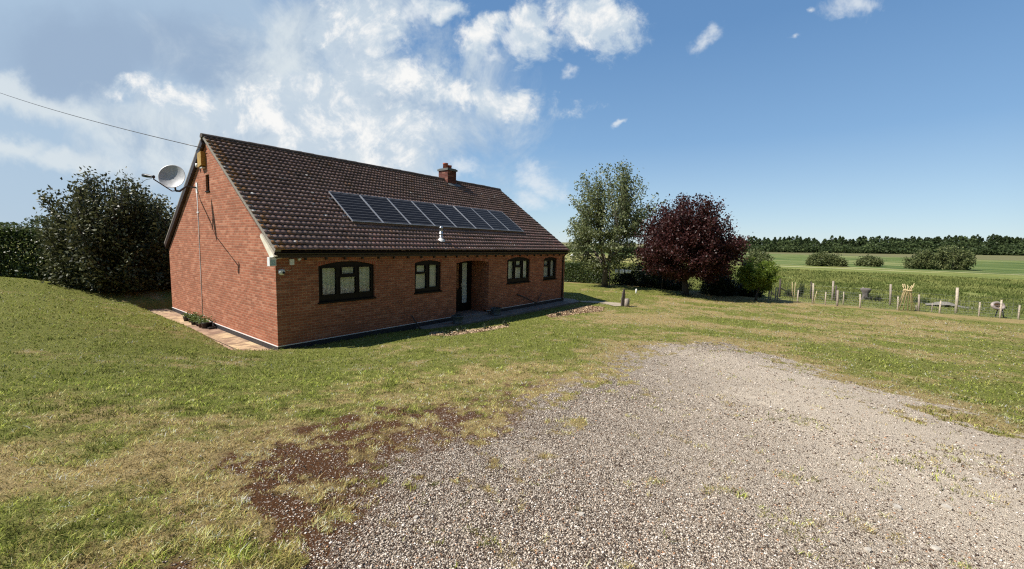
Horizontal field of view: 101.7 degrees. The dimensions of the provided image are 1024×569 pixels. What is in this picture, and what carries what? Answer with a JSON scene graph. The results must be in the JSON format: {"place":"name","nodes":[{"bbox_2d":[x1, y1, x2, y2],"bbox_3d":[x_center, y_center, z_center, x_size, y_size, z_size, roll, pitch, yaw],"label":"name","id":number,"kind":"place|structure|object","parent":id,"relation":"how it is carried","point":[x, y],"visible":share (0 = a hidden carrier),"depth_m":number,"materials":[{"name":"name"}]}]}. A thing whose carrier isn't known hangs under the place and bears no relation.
{"place":"outdoors","nodes":[
{"label":"outdoors","id":0,"kind":"place"},
{"bbox_2d":[148,309,271,349],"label":"patio","id":1,"kind":"structure","parent":0,"point":[226,339],"depth_m":12.78,"materials":[{"name":"beige stone"}]},
{"bbox_2d":[181,311,190,320],"bbox_3d":[-11.614,1.103,14.905,0.326,0.396,0.340,-1,6,-23],"label":"plant pot","id":2,"kind":"object","parent":1,"relation":"on","point":[185,318],"visible":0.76,"depth_m":14.80,"materials":[{"name":"black plastic"}]},
{"bbox_2d":[185,313,195,322],"bbox_3d":[-11.307,1.154,14.697,0.298,0.348,0.331,6,7,37],"label":"plant pot","id":3,"kind":"object","parent":1,"relation":"on","point":[189,317],"visible":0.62,"depth_m":14.62,"materials":[{"name":"black plastic"}]},
{"bbox_2d":[190,316,195,324],"bbox_3d":[-10.891,1.217,14.292,0.344,0.320,0.270,-1,6,-20],"label":"plant pot","id":4,"kind":"object","parent":1,"relation":"on","point":[192,320],"visible":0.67,"depth_m":14.24,"materials":[{"name":"black plastic"}]},
{"bbox_2d":[196,318,202,327],"bbox_3d":[-10.342,1.271,13.853,0.320,0.322,0.349,2,6,3],"label":"plant pot","id":5,"kind":"object","parent":1,"relation":"on","point":[199,325],"visible":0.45,"depth_m":13.82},
{"bbox_2d":[198,316,214,328],"bbox_3d":[-10.131,1.235,13.868,0.601,0.399,0.536,1,6,-5],"label":"plant pot","id":6,"kind":"object","parent":1,"relation":"on","point":[205,323],"visible":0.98,"depth_m":13.72,"materials":[{"name":"black plastic"}]},
{"bbox_2d":[416,298,580,328],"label":"path","id":7,"kind":"structure","parent":0,"point":[514,312],"depth_m":18.04,"materials":[{"name":"concrete"}]},
{"bbox_2d":[451,313,465,323],"bbox_3d":[-2.037,1.264,15.571,0.486,0.384,0.486,-4,8,-45],"label":"planter","id":8,"kind":"object","parent":7,"relation":"on","point":[457,318],"visible":1,"depth_m":15.43,"materials":[{"name":"plastic"}]},
{"bbox_2d":[490,306,501,315],"bbox_3d":[-0.671,1.103,17.594,0.490,0.369,0.490,6,7,37],"label":"planter","id":9,"kind":"object","parent":7,"relation":"on","point":[496,311],"visible":1,"depth_m":17.45,"materials":[{"name":"plastic"}]},
{"bbox_2d":[0,242,1023,568],"bbox_3d":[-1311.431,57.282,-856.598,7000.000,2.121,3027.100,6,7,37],"label":"lawn","id":10,"kind":"structure","parent":0,"point":[146,300],"depth_m":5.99,"materials":[{"name":"green plant"}]},
{"bbox_2d":[0,225,58,280],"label":"hedge","id":11,"kind":"object","parent":10,"relation":"on","point":[19,266],"visible":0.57,"depth_m":17.56,"materials":[{"name":"green plant"}]},
{"bbox_2d":[24,166,174,293],"bbox_3d":[-17.347,-2.490,18.346,6.018,5.596,5.523,6,7,37],"label":"evergreen bush","id":12,"kind":"object","parent":10,"relation":"on","point":[90,246],"visible":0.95,"depth_m":17.16,"materials":[{"name":"green plant"}]},
{"bbox_2d":[129,190,176,289],"bbox_3d":[-16.860,-2.103,19.791,4.019,4.627,4.345,6,7,37],"label":"evergreen bush","id":13,"kind":"object","parent":10,"relation":"on","point":[158,269],"visible":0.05,"depth_m":19.14,"materials":[{"name":"green plant"}]},
{"bbox_2d":[164,133,569,349],"bbox_3d":[-5.401,-2.402,19.450,10.080,7.366,14.960,6,7,37],"label":"bungalow","id":14,"kind":"object","parent":10,"relation":"on","point":[258,204],"visible":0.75,"depth_m":13.81,"materials":[{"name":"red brick"}]},
{"bbox_2d":[1,93,201,147],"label":"overhead cable","id":15,"kind":"object","parent":14,"relation":"attached to","point":[106,124],"visible":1,"depth_m":16.62,"materials":[{"name":"black plastic"}]},
{"bbox_2d":[140,165,197,192],"bbox_3d":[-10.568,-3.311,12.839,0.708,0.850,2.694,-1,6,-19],"label":"satellite dish","id":16,"kind":"object","parent":14,"relation":"attached to","point":[171,176],"visible":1,"depth_m":13.06,"materials":[{"name":"metal"}]},
{"bbox_2d":[197,196,202,313],"bbox_3d":[-10.766,-1.015,14.377,0.220,4.260,0.020,6,7,37],"label":"wall cable","id":17,"kind":"object","parent":14,"relation":"attached to","point":[199,252],"depth_m":14.35,"materials":[{"name":"white plastic"}]},
{"bbox_2d":[197,151,205,168],"bbox_3d":[-10.101,-4.044,13.543,0.360,0.520,0.130,6,7,37],"label":"alarm box","id":18,"kind":"object","parent":14,"relation":"attached to","point":[201,161],"visible":1,"depth_m":13.46,"materials":[{"name":"yellow plastic"}]},
{"bbox_2d":[267,257,279,265],"bbox_3d":[-6.100,-0.607,10.802,0.144,0.248,0.404,6,7,37],"label":"flood light","id":19,"kind":"object","parent":14,"relation":"attached to","point":[271,261],"visible":0.84,"depth_m":10.66,"materials":[{"name":"white plastic"}]},
{"bbox_2d":[278,269,284,274],"bbox_3d":[-6.043,-0.325,10.955,0.105,0.167,0.170,6,7,37],"label":"security camera","id":20,"kind":"object","parent":14,"relation":"attached to","point":[281,271],"visible":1,"depth_m":10.93,"materials":[{"name":"white plastic"}]},
{"bbox_2d":[286,259,293,270],"bbox_3d":[-5.943,-0.515,11.099,0.059,0.326,0.257,6,7,37],"label":"junction box","id":21,"kind":"object","parent":14,"relation":"attached to","point":[291,262],"visible":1,"depth_m":11.12,"materials":[{"name":"white plastic"}]},
{"bbox_2d":[322,262,369,294],"bbox_3d":[-5.052,-0.110,12.626,0.065,1.150,1.700,6,7,37],"label":"net curtain","id":22,"kind":"object","parent":14,"relation":"hanging from","point":[364,276],"visible":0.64,"depth_m":12.64,"materials":[{"name":"fabric"}]},
{"bbox_2d":[318,261,375,303],"bbox_3d":[-4.958,-0.097,12.551,0.170,1.202,1.875,6,7,37],"label":"window","id":23,"kind":"structure","parent":14,"relation":"in","point":[340,297],"depth_m":12.49,"materials":[{"name":"black wood"}]},
{"bbox_2d":[416,260,435,288],"bbox_3d":[-3.131,-0.308,15.083,0.024,1.150,1.110,6,7,37],"label":"net curtain","id":24,"kind":"object","parent":14,"relation":"hanging from","point":[420,280],"visible":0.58,"depth_m":15.02,"materials":[{"name":"white fabric"}]},
{"bbox_2d":[414,260,441,293],"bbox_3d":[-3.044,-0.281,15.018,0.170,1.172,1.280,6,7,37],"label":"window","id":25,"kind":"structure","parent":14,"relation":"in","point":[426,263],"depth_m":15.05,"materials":[{"name":"black glass"}]},
{"bbox_2d":[456,261,471,311],"bbox_3d":[-2.162,0.047,17.702,0.098,2.195,1.260,6,7,37],"label":"door","id":26,"kind":"structure","parent":14,"relation":"in","point":[460,306],"depth_m":17.91,"materials":[{"name":"black wood"}]},
{"bbox_2d":[462,263,466,302],"bbox_3d":[-2.058,-0.051,17.878,0.018,1.840,0.356,6,7,37],"label":"door curtain","id":27,"kind":"object","parent":14,"relation":"hanging from","point":[464,283],"depth_m":17.88,"materials":[{"name":"fabric"}]},
{"bbox_2d":[508,261,525,278],"bbox_3d":[0.192,-0.676,19.375,0.065,1.150,1.630,6,7,37],"label":"net curtain","id":28,"kind":"object","parent":14,"relation":"hanging from","point":[517,272],"visible":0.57,"depth_m":19.42,"materials":[{"name":"white fabric"}]},
{"bbox_2d":[506,257,530,284],"bbox_3d":[0.287,-0.660,19.302,0.170,1.217,1.810,6,7,37],"label":"window","id":29,"kind":"structure","parent":14,"relation":"in","point":[522,279],"depth_m":19.33,"materials":[{"name":"black glass"}]},
{"bbox_2d":[543,260,552,276],"bbox_3d":[1.835,-0.847,21.491,0.064,1.150,1.160,6,7,37],"label":"net curtain","id":30,"kind":"object","parent":14,"relation":"hanging from","point":[546,270],"visible":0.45,"depth_m":21.47,"materials":[{"name":"white fabric"}]},
{"bbox_2d":[543,257,556,280],"bbox_3d":[1.931,-0.818,21.419,0.170,1.172,1.300,6,7,37],"label":"window","id":31,"kind":"structure","parent":14,"relation":"in","point":[548,259],"depth_m":21.46,"materials":[{"name":"black glass"}]},
{"bbox_3d":[-2.536,-2.527,17.328,0.060,0.086,9.660,6,7,37],"label":"rail","id":32,"kind":"object","parent":14,"relation":"attached to","visible":0},
{"bbox_2d":[387,198,434,226],"bbox_3d":[-3.912,-2.792,16.135,1.775,0.040,1.152,45,29,26],"label":"solar panel","id":33,"kind":"object","parent":32,"relation":"attached to","point":[411,212],"visible":1,"depth_m":16.10,"materials":[{"name":"glass"}]},
{"bbox_2d":[412,201,456,227],"bbox_3d":[-3.194,-2.865,17.061,1.775,0.041,1.152,45,29,26],"label":"solar panel","id":34,"kind":"object","parent":32,"relation":"attached to","point":[434,214],"visible":0.98,"depth_m":17.03,"materials":[{"name":"glass"}]},
{"bbox_2d":[434,204,475,228],"bbox_3d":[-2.475,-2.940,17.986,1.775,0.040,1.152,45,29,26],"label":"solar panel","id":35,"kind":"object","parent":32,"relation":"attached to","point":[455,217],"visible":1,"depth_m":17.95,"materials":[{"name":"glass"}]},
{"bbox_2d":[453,206,493,229],"bbox_3d":[-1.752,-3.022,18.907,1.775,0.040,1.152,45,29,26],"label":"solar panel","id":36,"kind":"object","parent":32,"relation":"attached to","point":[473,218],"visible":1,"depth_m":18.87,"materials":[{"name":"glass"}]},
{"bbox_2d":[472,208,509,230],"bbox_3d":[-1.036,-3.092,19.835,1.775,0.040,1.152,45,29,26],"label":"solar panel","id":37,"kind":"object","parent":32,"relation":"attached to","point":[490,219],"visible":1,"depth_m":19.81,"materials":[{"name":"glass"}]},
{"bbox_2d":[488,210,523,231],"bbox_3d":[-0.320,-3.162,20.763,1.775,0.040,1.152,45,29,26],"label":"solar panel","id":38,"kind":"object","parent":32,"relation":"attached to","point":[506,221],"visible":1,"depth_m":20.74,"materials":[{"name":"glass"}]},
{"bbox_2d":[441,327,452,334],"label":"bedding plant","id":39,"kind":"object","parent":10,"relation":"on","point":[447,332],"visible":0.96,"depth_m":12.98,"materials":[{"name":"green plant"}]},
{"bbox_2d":[429,324,508,335],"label":"wood chips","id":40,"kind":"object","parent":10,"relation":"on","point":[473,330],"visible":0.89,"depth_m":13.72,"materials":[{"name":"wood"}]},
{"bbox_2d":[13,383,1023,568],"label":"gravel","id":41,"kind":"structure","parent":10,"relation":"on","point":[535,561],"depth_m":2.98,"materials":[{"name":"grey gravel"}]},
{"bbox_2d":[547,305,603,317],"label":"wood chips","id":42,"kind":"object","parent":10,"relation":"on","point":[562,311],"visible":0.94,"depth_m":19.42,"materials":[{"name":"wood"}]},
{"bbox_2d":[564,262,610,283],"bbox_3d":[5.433,-1.067,36.320,6.551,2.048,1.527,6,7,37],"label":"hedge","id":43,"kind":"object","parent":10,"relation":"on","point":[572,268],"visible":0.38,"depth_m":35.57,"materials":[{"name":"green plant"}]},
{"bbox_2d":[559,159,667,286],"bbox_3d":[7.194,-4.511,30.504,7.225,9.808,7.153,1,6,0],"label":"broadleaf tree","id":44,"kind":"object","parent":10,"relation":"on","point":[589,229],"visible":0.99,"depth_m":29.81,"materials":[{"name":"green plant"}]},
{"bbox_2d":[621,289,629,306],"bbox_3d":[5.805,0.704,21.268,0.418,0.944,0.272,1,6,0],"label":"log stump","id":45,"kind":"object","parent":10,"relation":"on","point":[625,302],"visible":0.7,"depth_m":21.22,"materials":[{"name":"brown wood"}]},
{"bbox_2d":[609,269,662,289],"bbox_3d":[8.917,-0.359,30.067,3.719,1.570,0.058,3,6,16],"label":"washing line","id":46,"kind":"object","parent":10,"relation":"on","point":[631,270],"visible":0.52,"depth_m":30.50,"materials":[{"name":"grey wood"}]},
{"bbox_2d":[650,275,695,290],"bbox_3d":[11.767,-0.177,30.685,3.012,1.315,2.745,6,7,37],"label":"dark shrub","id":47,"kind":"object","parent":10,"relation":"on","point":[672,286],"visible":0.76,"depth_m":30.33,"materials":[{"name":"green plant"}]},
{"bbox_2d":[341,341,1023,568],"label":"gravel drive","id":48,"kind":"structure","parent":10,"relation":"on","point":[926,435],"depth_m":3.72,"materials":[{"name":"grey gravel"}]},
{"bbox_2d":[864,547,871,552],"bbox_3d":[2.287,1.708,2.676,0.045,0.028,0.036,-1,6,-21],"label":"loose stone","id":49,"kind":"object","parent":48,"relation":"on","point":[868,549],"visible":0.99,"depth_m":2.67,"materials":[{"name":"beige stone"}]},
{"bbox_2d":[893,503,901,509],"bbox_3d":[3.005,1.740,3.245,0.050,0.032,0.052,6,7,37],"label":"loose stone","id":50,"kind":"object","parent":48,"relation":"on","point":[897,506],"visible":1,"depth_m":3.24,"materials":[{"name":"beige stone"}]},
{"bbox_2d":[930,545,940,551],"bbox_3d":[2.789,1.744,2.748,0.046,0.030,0.048,1,6,-6],"label":"loose stone","id":51,"kind":"object","parent":48,"relation":"on","point":[936,548],"visible":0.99,"depth_m":2.74,"materials":[{"name":"beige stone"}]},
{"bbox_2d":[941,504,952,510],"bbox_3d":[3.427,1.759,3.283,0.051,0.035,0.060,-3,7,-37],"label":"loose stone","id":52,"kind":"object","parent":48,"relation":"on","point":[945,506],"visible":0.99,"depth_m":3.27,"materials":[{"name":"beige stone"}]},
{"bbox_2d":[630,192,754,295],"bbox_3d":[11.595,-2.552,27.157,7.539,6.840,7.555,6,7,37],"label":"copper tree","id":53,"kind":"object","parent":10,"relation":"on","point":[683,234],"visible":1,"depth_m":25.44,"materials":[{"name":"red plant"}]},
{"bbox_2d":[696,270,741,296],"bbox_3d":[14.079,-0.314,28.668,3.020,2.221,3.122,0,6,-15],"label":"dark shrub","id":54,"kind":"object","parent":10,"relation":"on","point":[723,286],"visible":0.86,"depth_m":27.93,"materials":[{"name":"green plant"}]},
{"bbox_2d":[735,257,781,300],"bbox_3d":[15.325,-0.283,26.030,2.722,2.895,2.715,6,7,37],"label":"clipped tree","id":55,"kind":"object","parent":10,"relation":"on","point":[762,276],"visible":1,"depth_m":25.60,"materials":[{"name":"green plant"}]},
{"bbox_2d":[768,283,1020,318],"bbox_3d":[21.181,0.872,24.012,10.940,1.492,1.587,5,7,33],"label":"garden fence","id":56,"kind":"object","parent":10,"relation":"on","point":[917,308],"visible":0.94,"depth_m":23.73,"materials":[{"name":"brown wood"}]},
{"bbox_2d":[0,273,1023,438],"bbox_3d":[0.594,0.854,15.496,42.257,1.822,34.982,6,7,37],"label":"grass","id":57,"kind":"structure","parent":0,"point":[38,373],"depth_m":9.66,"materials":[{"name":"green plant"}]},
{"bbox_2d":[0,0,1023,243],"label":"sky","id":58,"kind":"structure","parent":0,"point":[819,119],"materials":[{"name":"blue"}]},
{"bbox_2d":[3,329,1023,463],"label":"gravel","id":59,"kind":"structure","parent":0,"point":[685,381],"depth_m":6.80,"materials":[{"name":"grey gravel"}]},
{"bbox_2d":[581,301,620,305],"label":"path","id":60,"kind":"structure","parent":0,"point":[614,303],"depth_m":22.38,"materials":[{"name":"white concrete"}]},
{"bbox_2d":[561,242,1023,319],"bbox_3d":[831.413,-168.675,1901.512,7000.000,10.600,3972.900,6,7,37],"label":"field","id":61,"kind":"structure","parent":0,"point":[1000,266],"depth_m":109.38,"materials":[{"name":"green plant"}]},
{"bbox_2d":[0,215,61,231],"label":"woodland","id":62,"kind":"object","parent":61,"relation":"on","point":[13,223],"visible":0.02,"depth_m":170.68,"materials":[{"name":"green plant"}]},
{"bbox_2d":[566,246,642,252],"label":"woodland","id":63,"kind":"object","parent":61,"relation":"on","point":[597,250],"visible":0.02,"depth_m":230.63,"materials":[{"name":"green plant"}]},
{"bbox_2d":[608,256,672,287],"bbox_3d":[10.605,-1.053,33.226,5.654,2.664,4.822,6,7,37],"label":"dark shrub","id":64,"kind":"object","parent":61,"relation":"on","point":[640,278],"visible":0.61,"depth_m":32.87,"materials":[{"name":"green plant"}]},
{"bbox_2d":[734,282,766,296],"bbox_3d":[16.404,0.109,28.859,2.459,1.633,2.553,6,7,37],"label":"dark shrub","id":65,"kind":"object","parent":61,"relation":"on","point":[748,293],"visible":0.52,"depth_m":28.39,"materials":[{"name":"green plant"}]},
{"bbox_2d":[739,247,775,266],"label":"field bush","id":66,"kind":"object","parent":61,"relation":"on","point":[760,256],"visible":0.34,"depth_m":103.62,"materials":[{"name":"green plant"}]},
{"bbox_2d":[783,289,794,296],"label":"garden plant","id":67,"kind":"object","parent":61,"relation":"on","point":[789,292],"visible":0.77,"depth_m":30.78,"materials":[{"name":"green plant"}]},
{"bbox_2d":[796,281,805,296],"bbox_3d":[21.558,0.374,31.110,0.672,1.376,0.642,6,7,37],"label":"garden plant","id":68,"kind":"object","parent":61,"relation":"on","point":[801,287],"visible":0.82,"depth_m":31.02,"materials":[{"name":"green plant"}]},
{"bbox_2d":[804,250,830,265],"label":"field bush","id":69,"kind":"object","parent":61,"relation":"on","point":[818,259],"visible":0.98,"depth_m":116.48,"materials":[{"name":"green plant"}]},
{"bbox_2d":[827,252,848,266],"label":"field bush","id":70,"kind":"object","parent":61,"relation":"on","point":[837,260],"visible":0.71,"depth_m":116.10,"materials":[{"name":"green plant"}]},
{"bbox_2d":[839,293,847,298],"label":"garden plant","id":71,"kind":"object","parent":61,"relation":"on","point":[845,296],"visible":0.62,"depth_m":30.42,"materials":[{"name":"green plant"}]},
{"bbox_2d":[860,287,870,299],"bbox_3d":[26.380,0.736,31.093,0.693,1.055,0.694,6,7,37],"label":"bath","id":72,"kind":"object","parent":61,"relation":"on","point":[864,291],"visible":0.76,"depth_m":30.95,"materials":[{"name":"grey stone"}]},
{"bbox_2d":[853,254,886,266],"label":"field bush","id":73,"kind":"object","parent":61,"relation":"on","point":[872,261],"visible":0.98,"depth_m":120.15,"materials":[{"name":"green plant"}]},
{"bbox_2d":[864,294,882,300],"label":"garden plant","id":74,"kind":"object","parent":61,"relation":"on","point":[875,298],"visible":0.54,"depth_m":30.45,"materials":[{"name":"green plant"}]},
{"bbox_2d":[741,234,1023,255],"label":"woodland","id":75,"kind":"object","parent":61,"relation":"on","point":[994,244],"visible":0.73,"depth_m":371.91,"materials":[{"name":"green plant"}]},
{"bbox_2d":[778,279,1013,313],"bbox_3d":[23.855,0.657,26.583,4.062,1.792,12.899,-3,7,-39],"label":"field fence","id":76,"kind":"object","parent":61,"relation":"on","point":[955,310],"visible":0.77,"depth_m":26.74,"materials":[{"name":"grey wood"}]},
{"bbox_2d":[896,283,914,310],"bbox_3d":[22.300,0.711,23.528,0.779,1.603,0.775,6,7,37],"label":"cane wigwam","id":77,"kind":"object","parent":61,"relation":"on","point":[910,290],"visible":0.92,"depth_m":23.44,"materials":[{"name":"brown wood"}]},
{"bbox_2d":[900,247,943,269],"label":"field bush","id":78,"kind":"object","parent":61,"relation":"on","point":[923,259],"visible":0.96,"depth_m":110.67,"materials":[{"name":"green plant"}]},
{"bbox_2d":[914,297,929,302],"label":"garden plant","id":79,"kind":"object","parent":61,"relation":"on","point":[923,301],"visible":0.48,"depth_m":29.74,"materials":[{"name":"green plant"}]},
{"bbox_2d":[925,302,984,309],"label":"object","id":80,"kind":"object","parent":61,"relation":"on","point":[943,303],"visible":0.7,"depth_m":27.86,"materials":[{"name":"white"}]},
{"bbox_2d":[935,245,977,269],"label":"field bush","id":81,"kind":"object","parent":61,"relation":"on","point":[948,259],"visible":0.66,"depth_m":109.67,"materials":[{"name":"green plant"}]},
{"bbox_2d":[990,301,1005,317],"bbox_3d":[25.470,1.326,21.850,0.698,0.862,0.359,3,6,15],"label":"garden ornament","id":82,"kind":"object","parent":61,"relation":"on","point":[996,304],"visible":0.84,"depth_m":21.81,"materials":[{"name":"metal"}]},
{"bbox_2d":[565,260,1023,318],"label":"meadow grass","id":83,"kind":"structure","parent":0,"point":[1011,294],"depth_m":47.22,"materials":[{"name":"green plant"}]},
{"bbox_3d":[-3.182,-3.177,17.777,0.060,0.086,9.660,6,7,37],"label":"rail","id":84,"kind":"object","parent":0,"visible":0},
{"bbox_2d":[329,191,382,223],"bbox_3d":[-5.351,-2.640,14.285,1.775,0.041,1.152,45,29,26],"label":"solar panel","id":85,"kind":"object","parent":84,"relation":"attached to","point":[355,207],"visible":1,"depth_m":14.23,"materials":[{"name":"glass"}]},
{"bbox_2d":[360,195,410,224],"bbox_3d":[-4.630,-2.717,15.209,1.775,0.040,1.152,45,29,26],"label":"solar panel","id":86,"kind":"object","parent":84,"relation":"attached to","point":[385,210],"visible":1,"depth_m":15.17,"materials":[{"name":"glass"}]}
]}

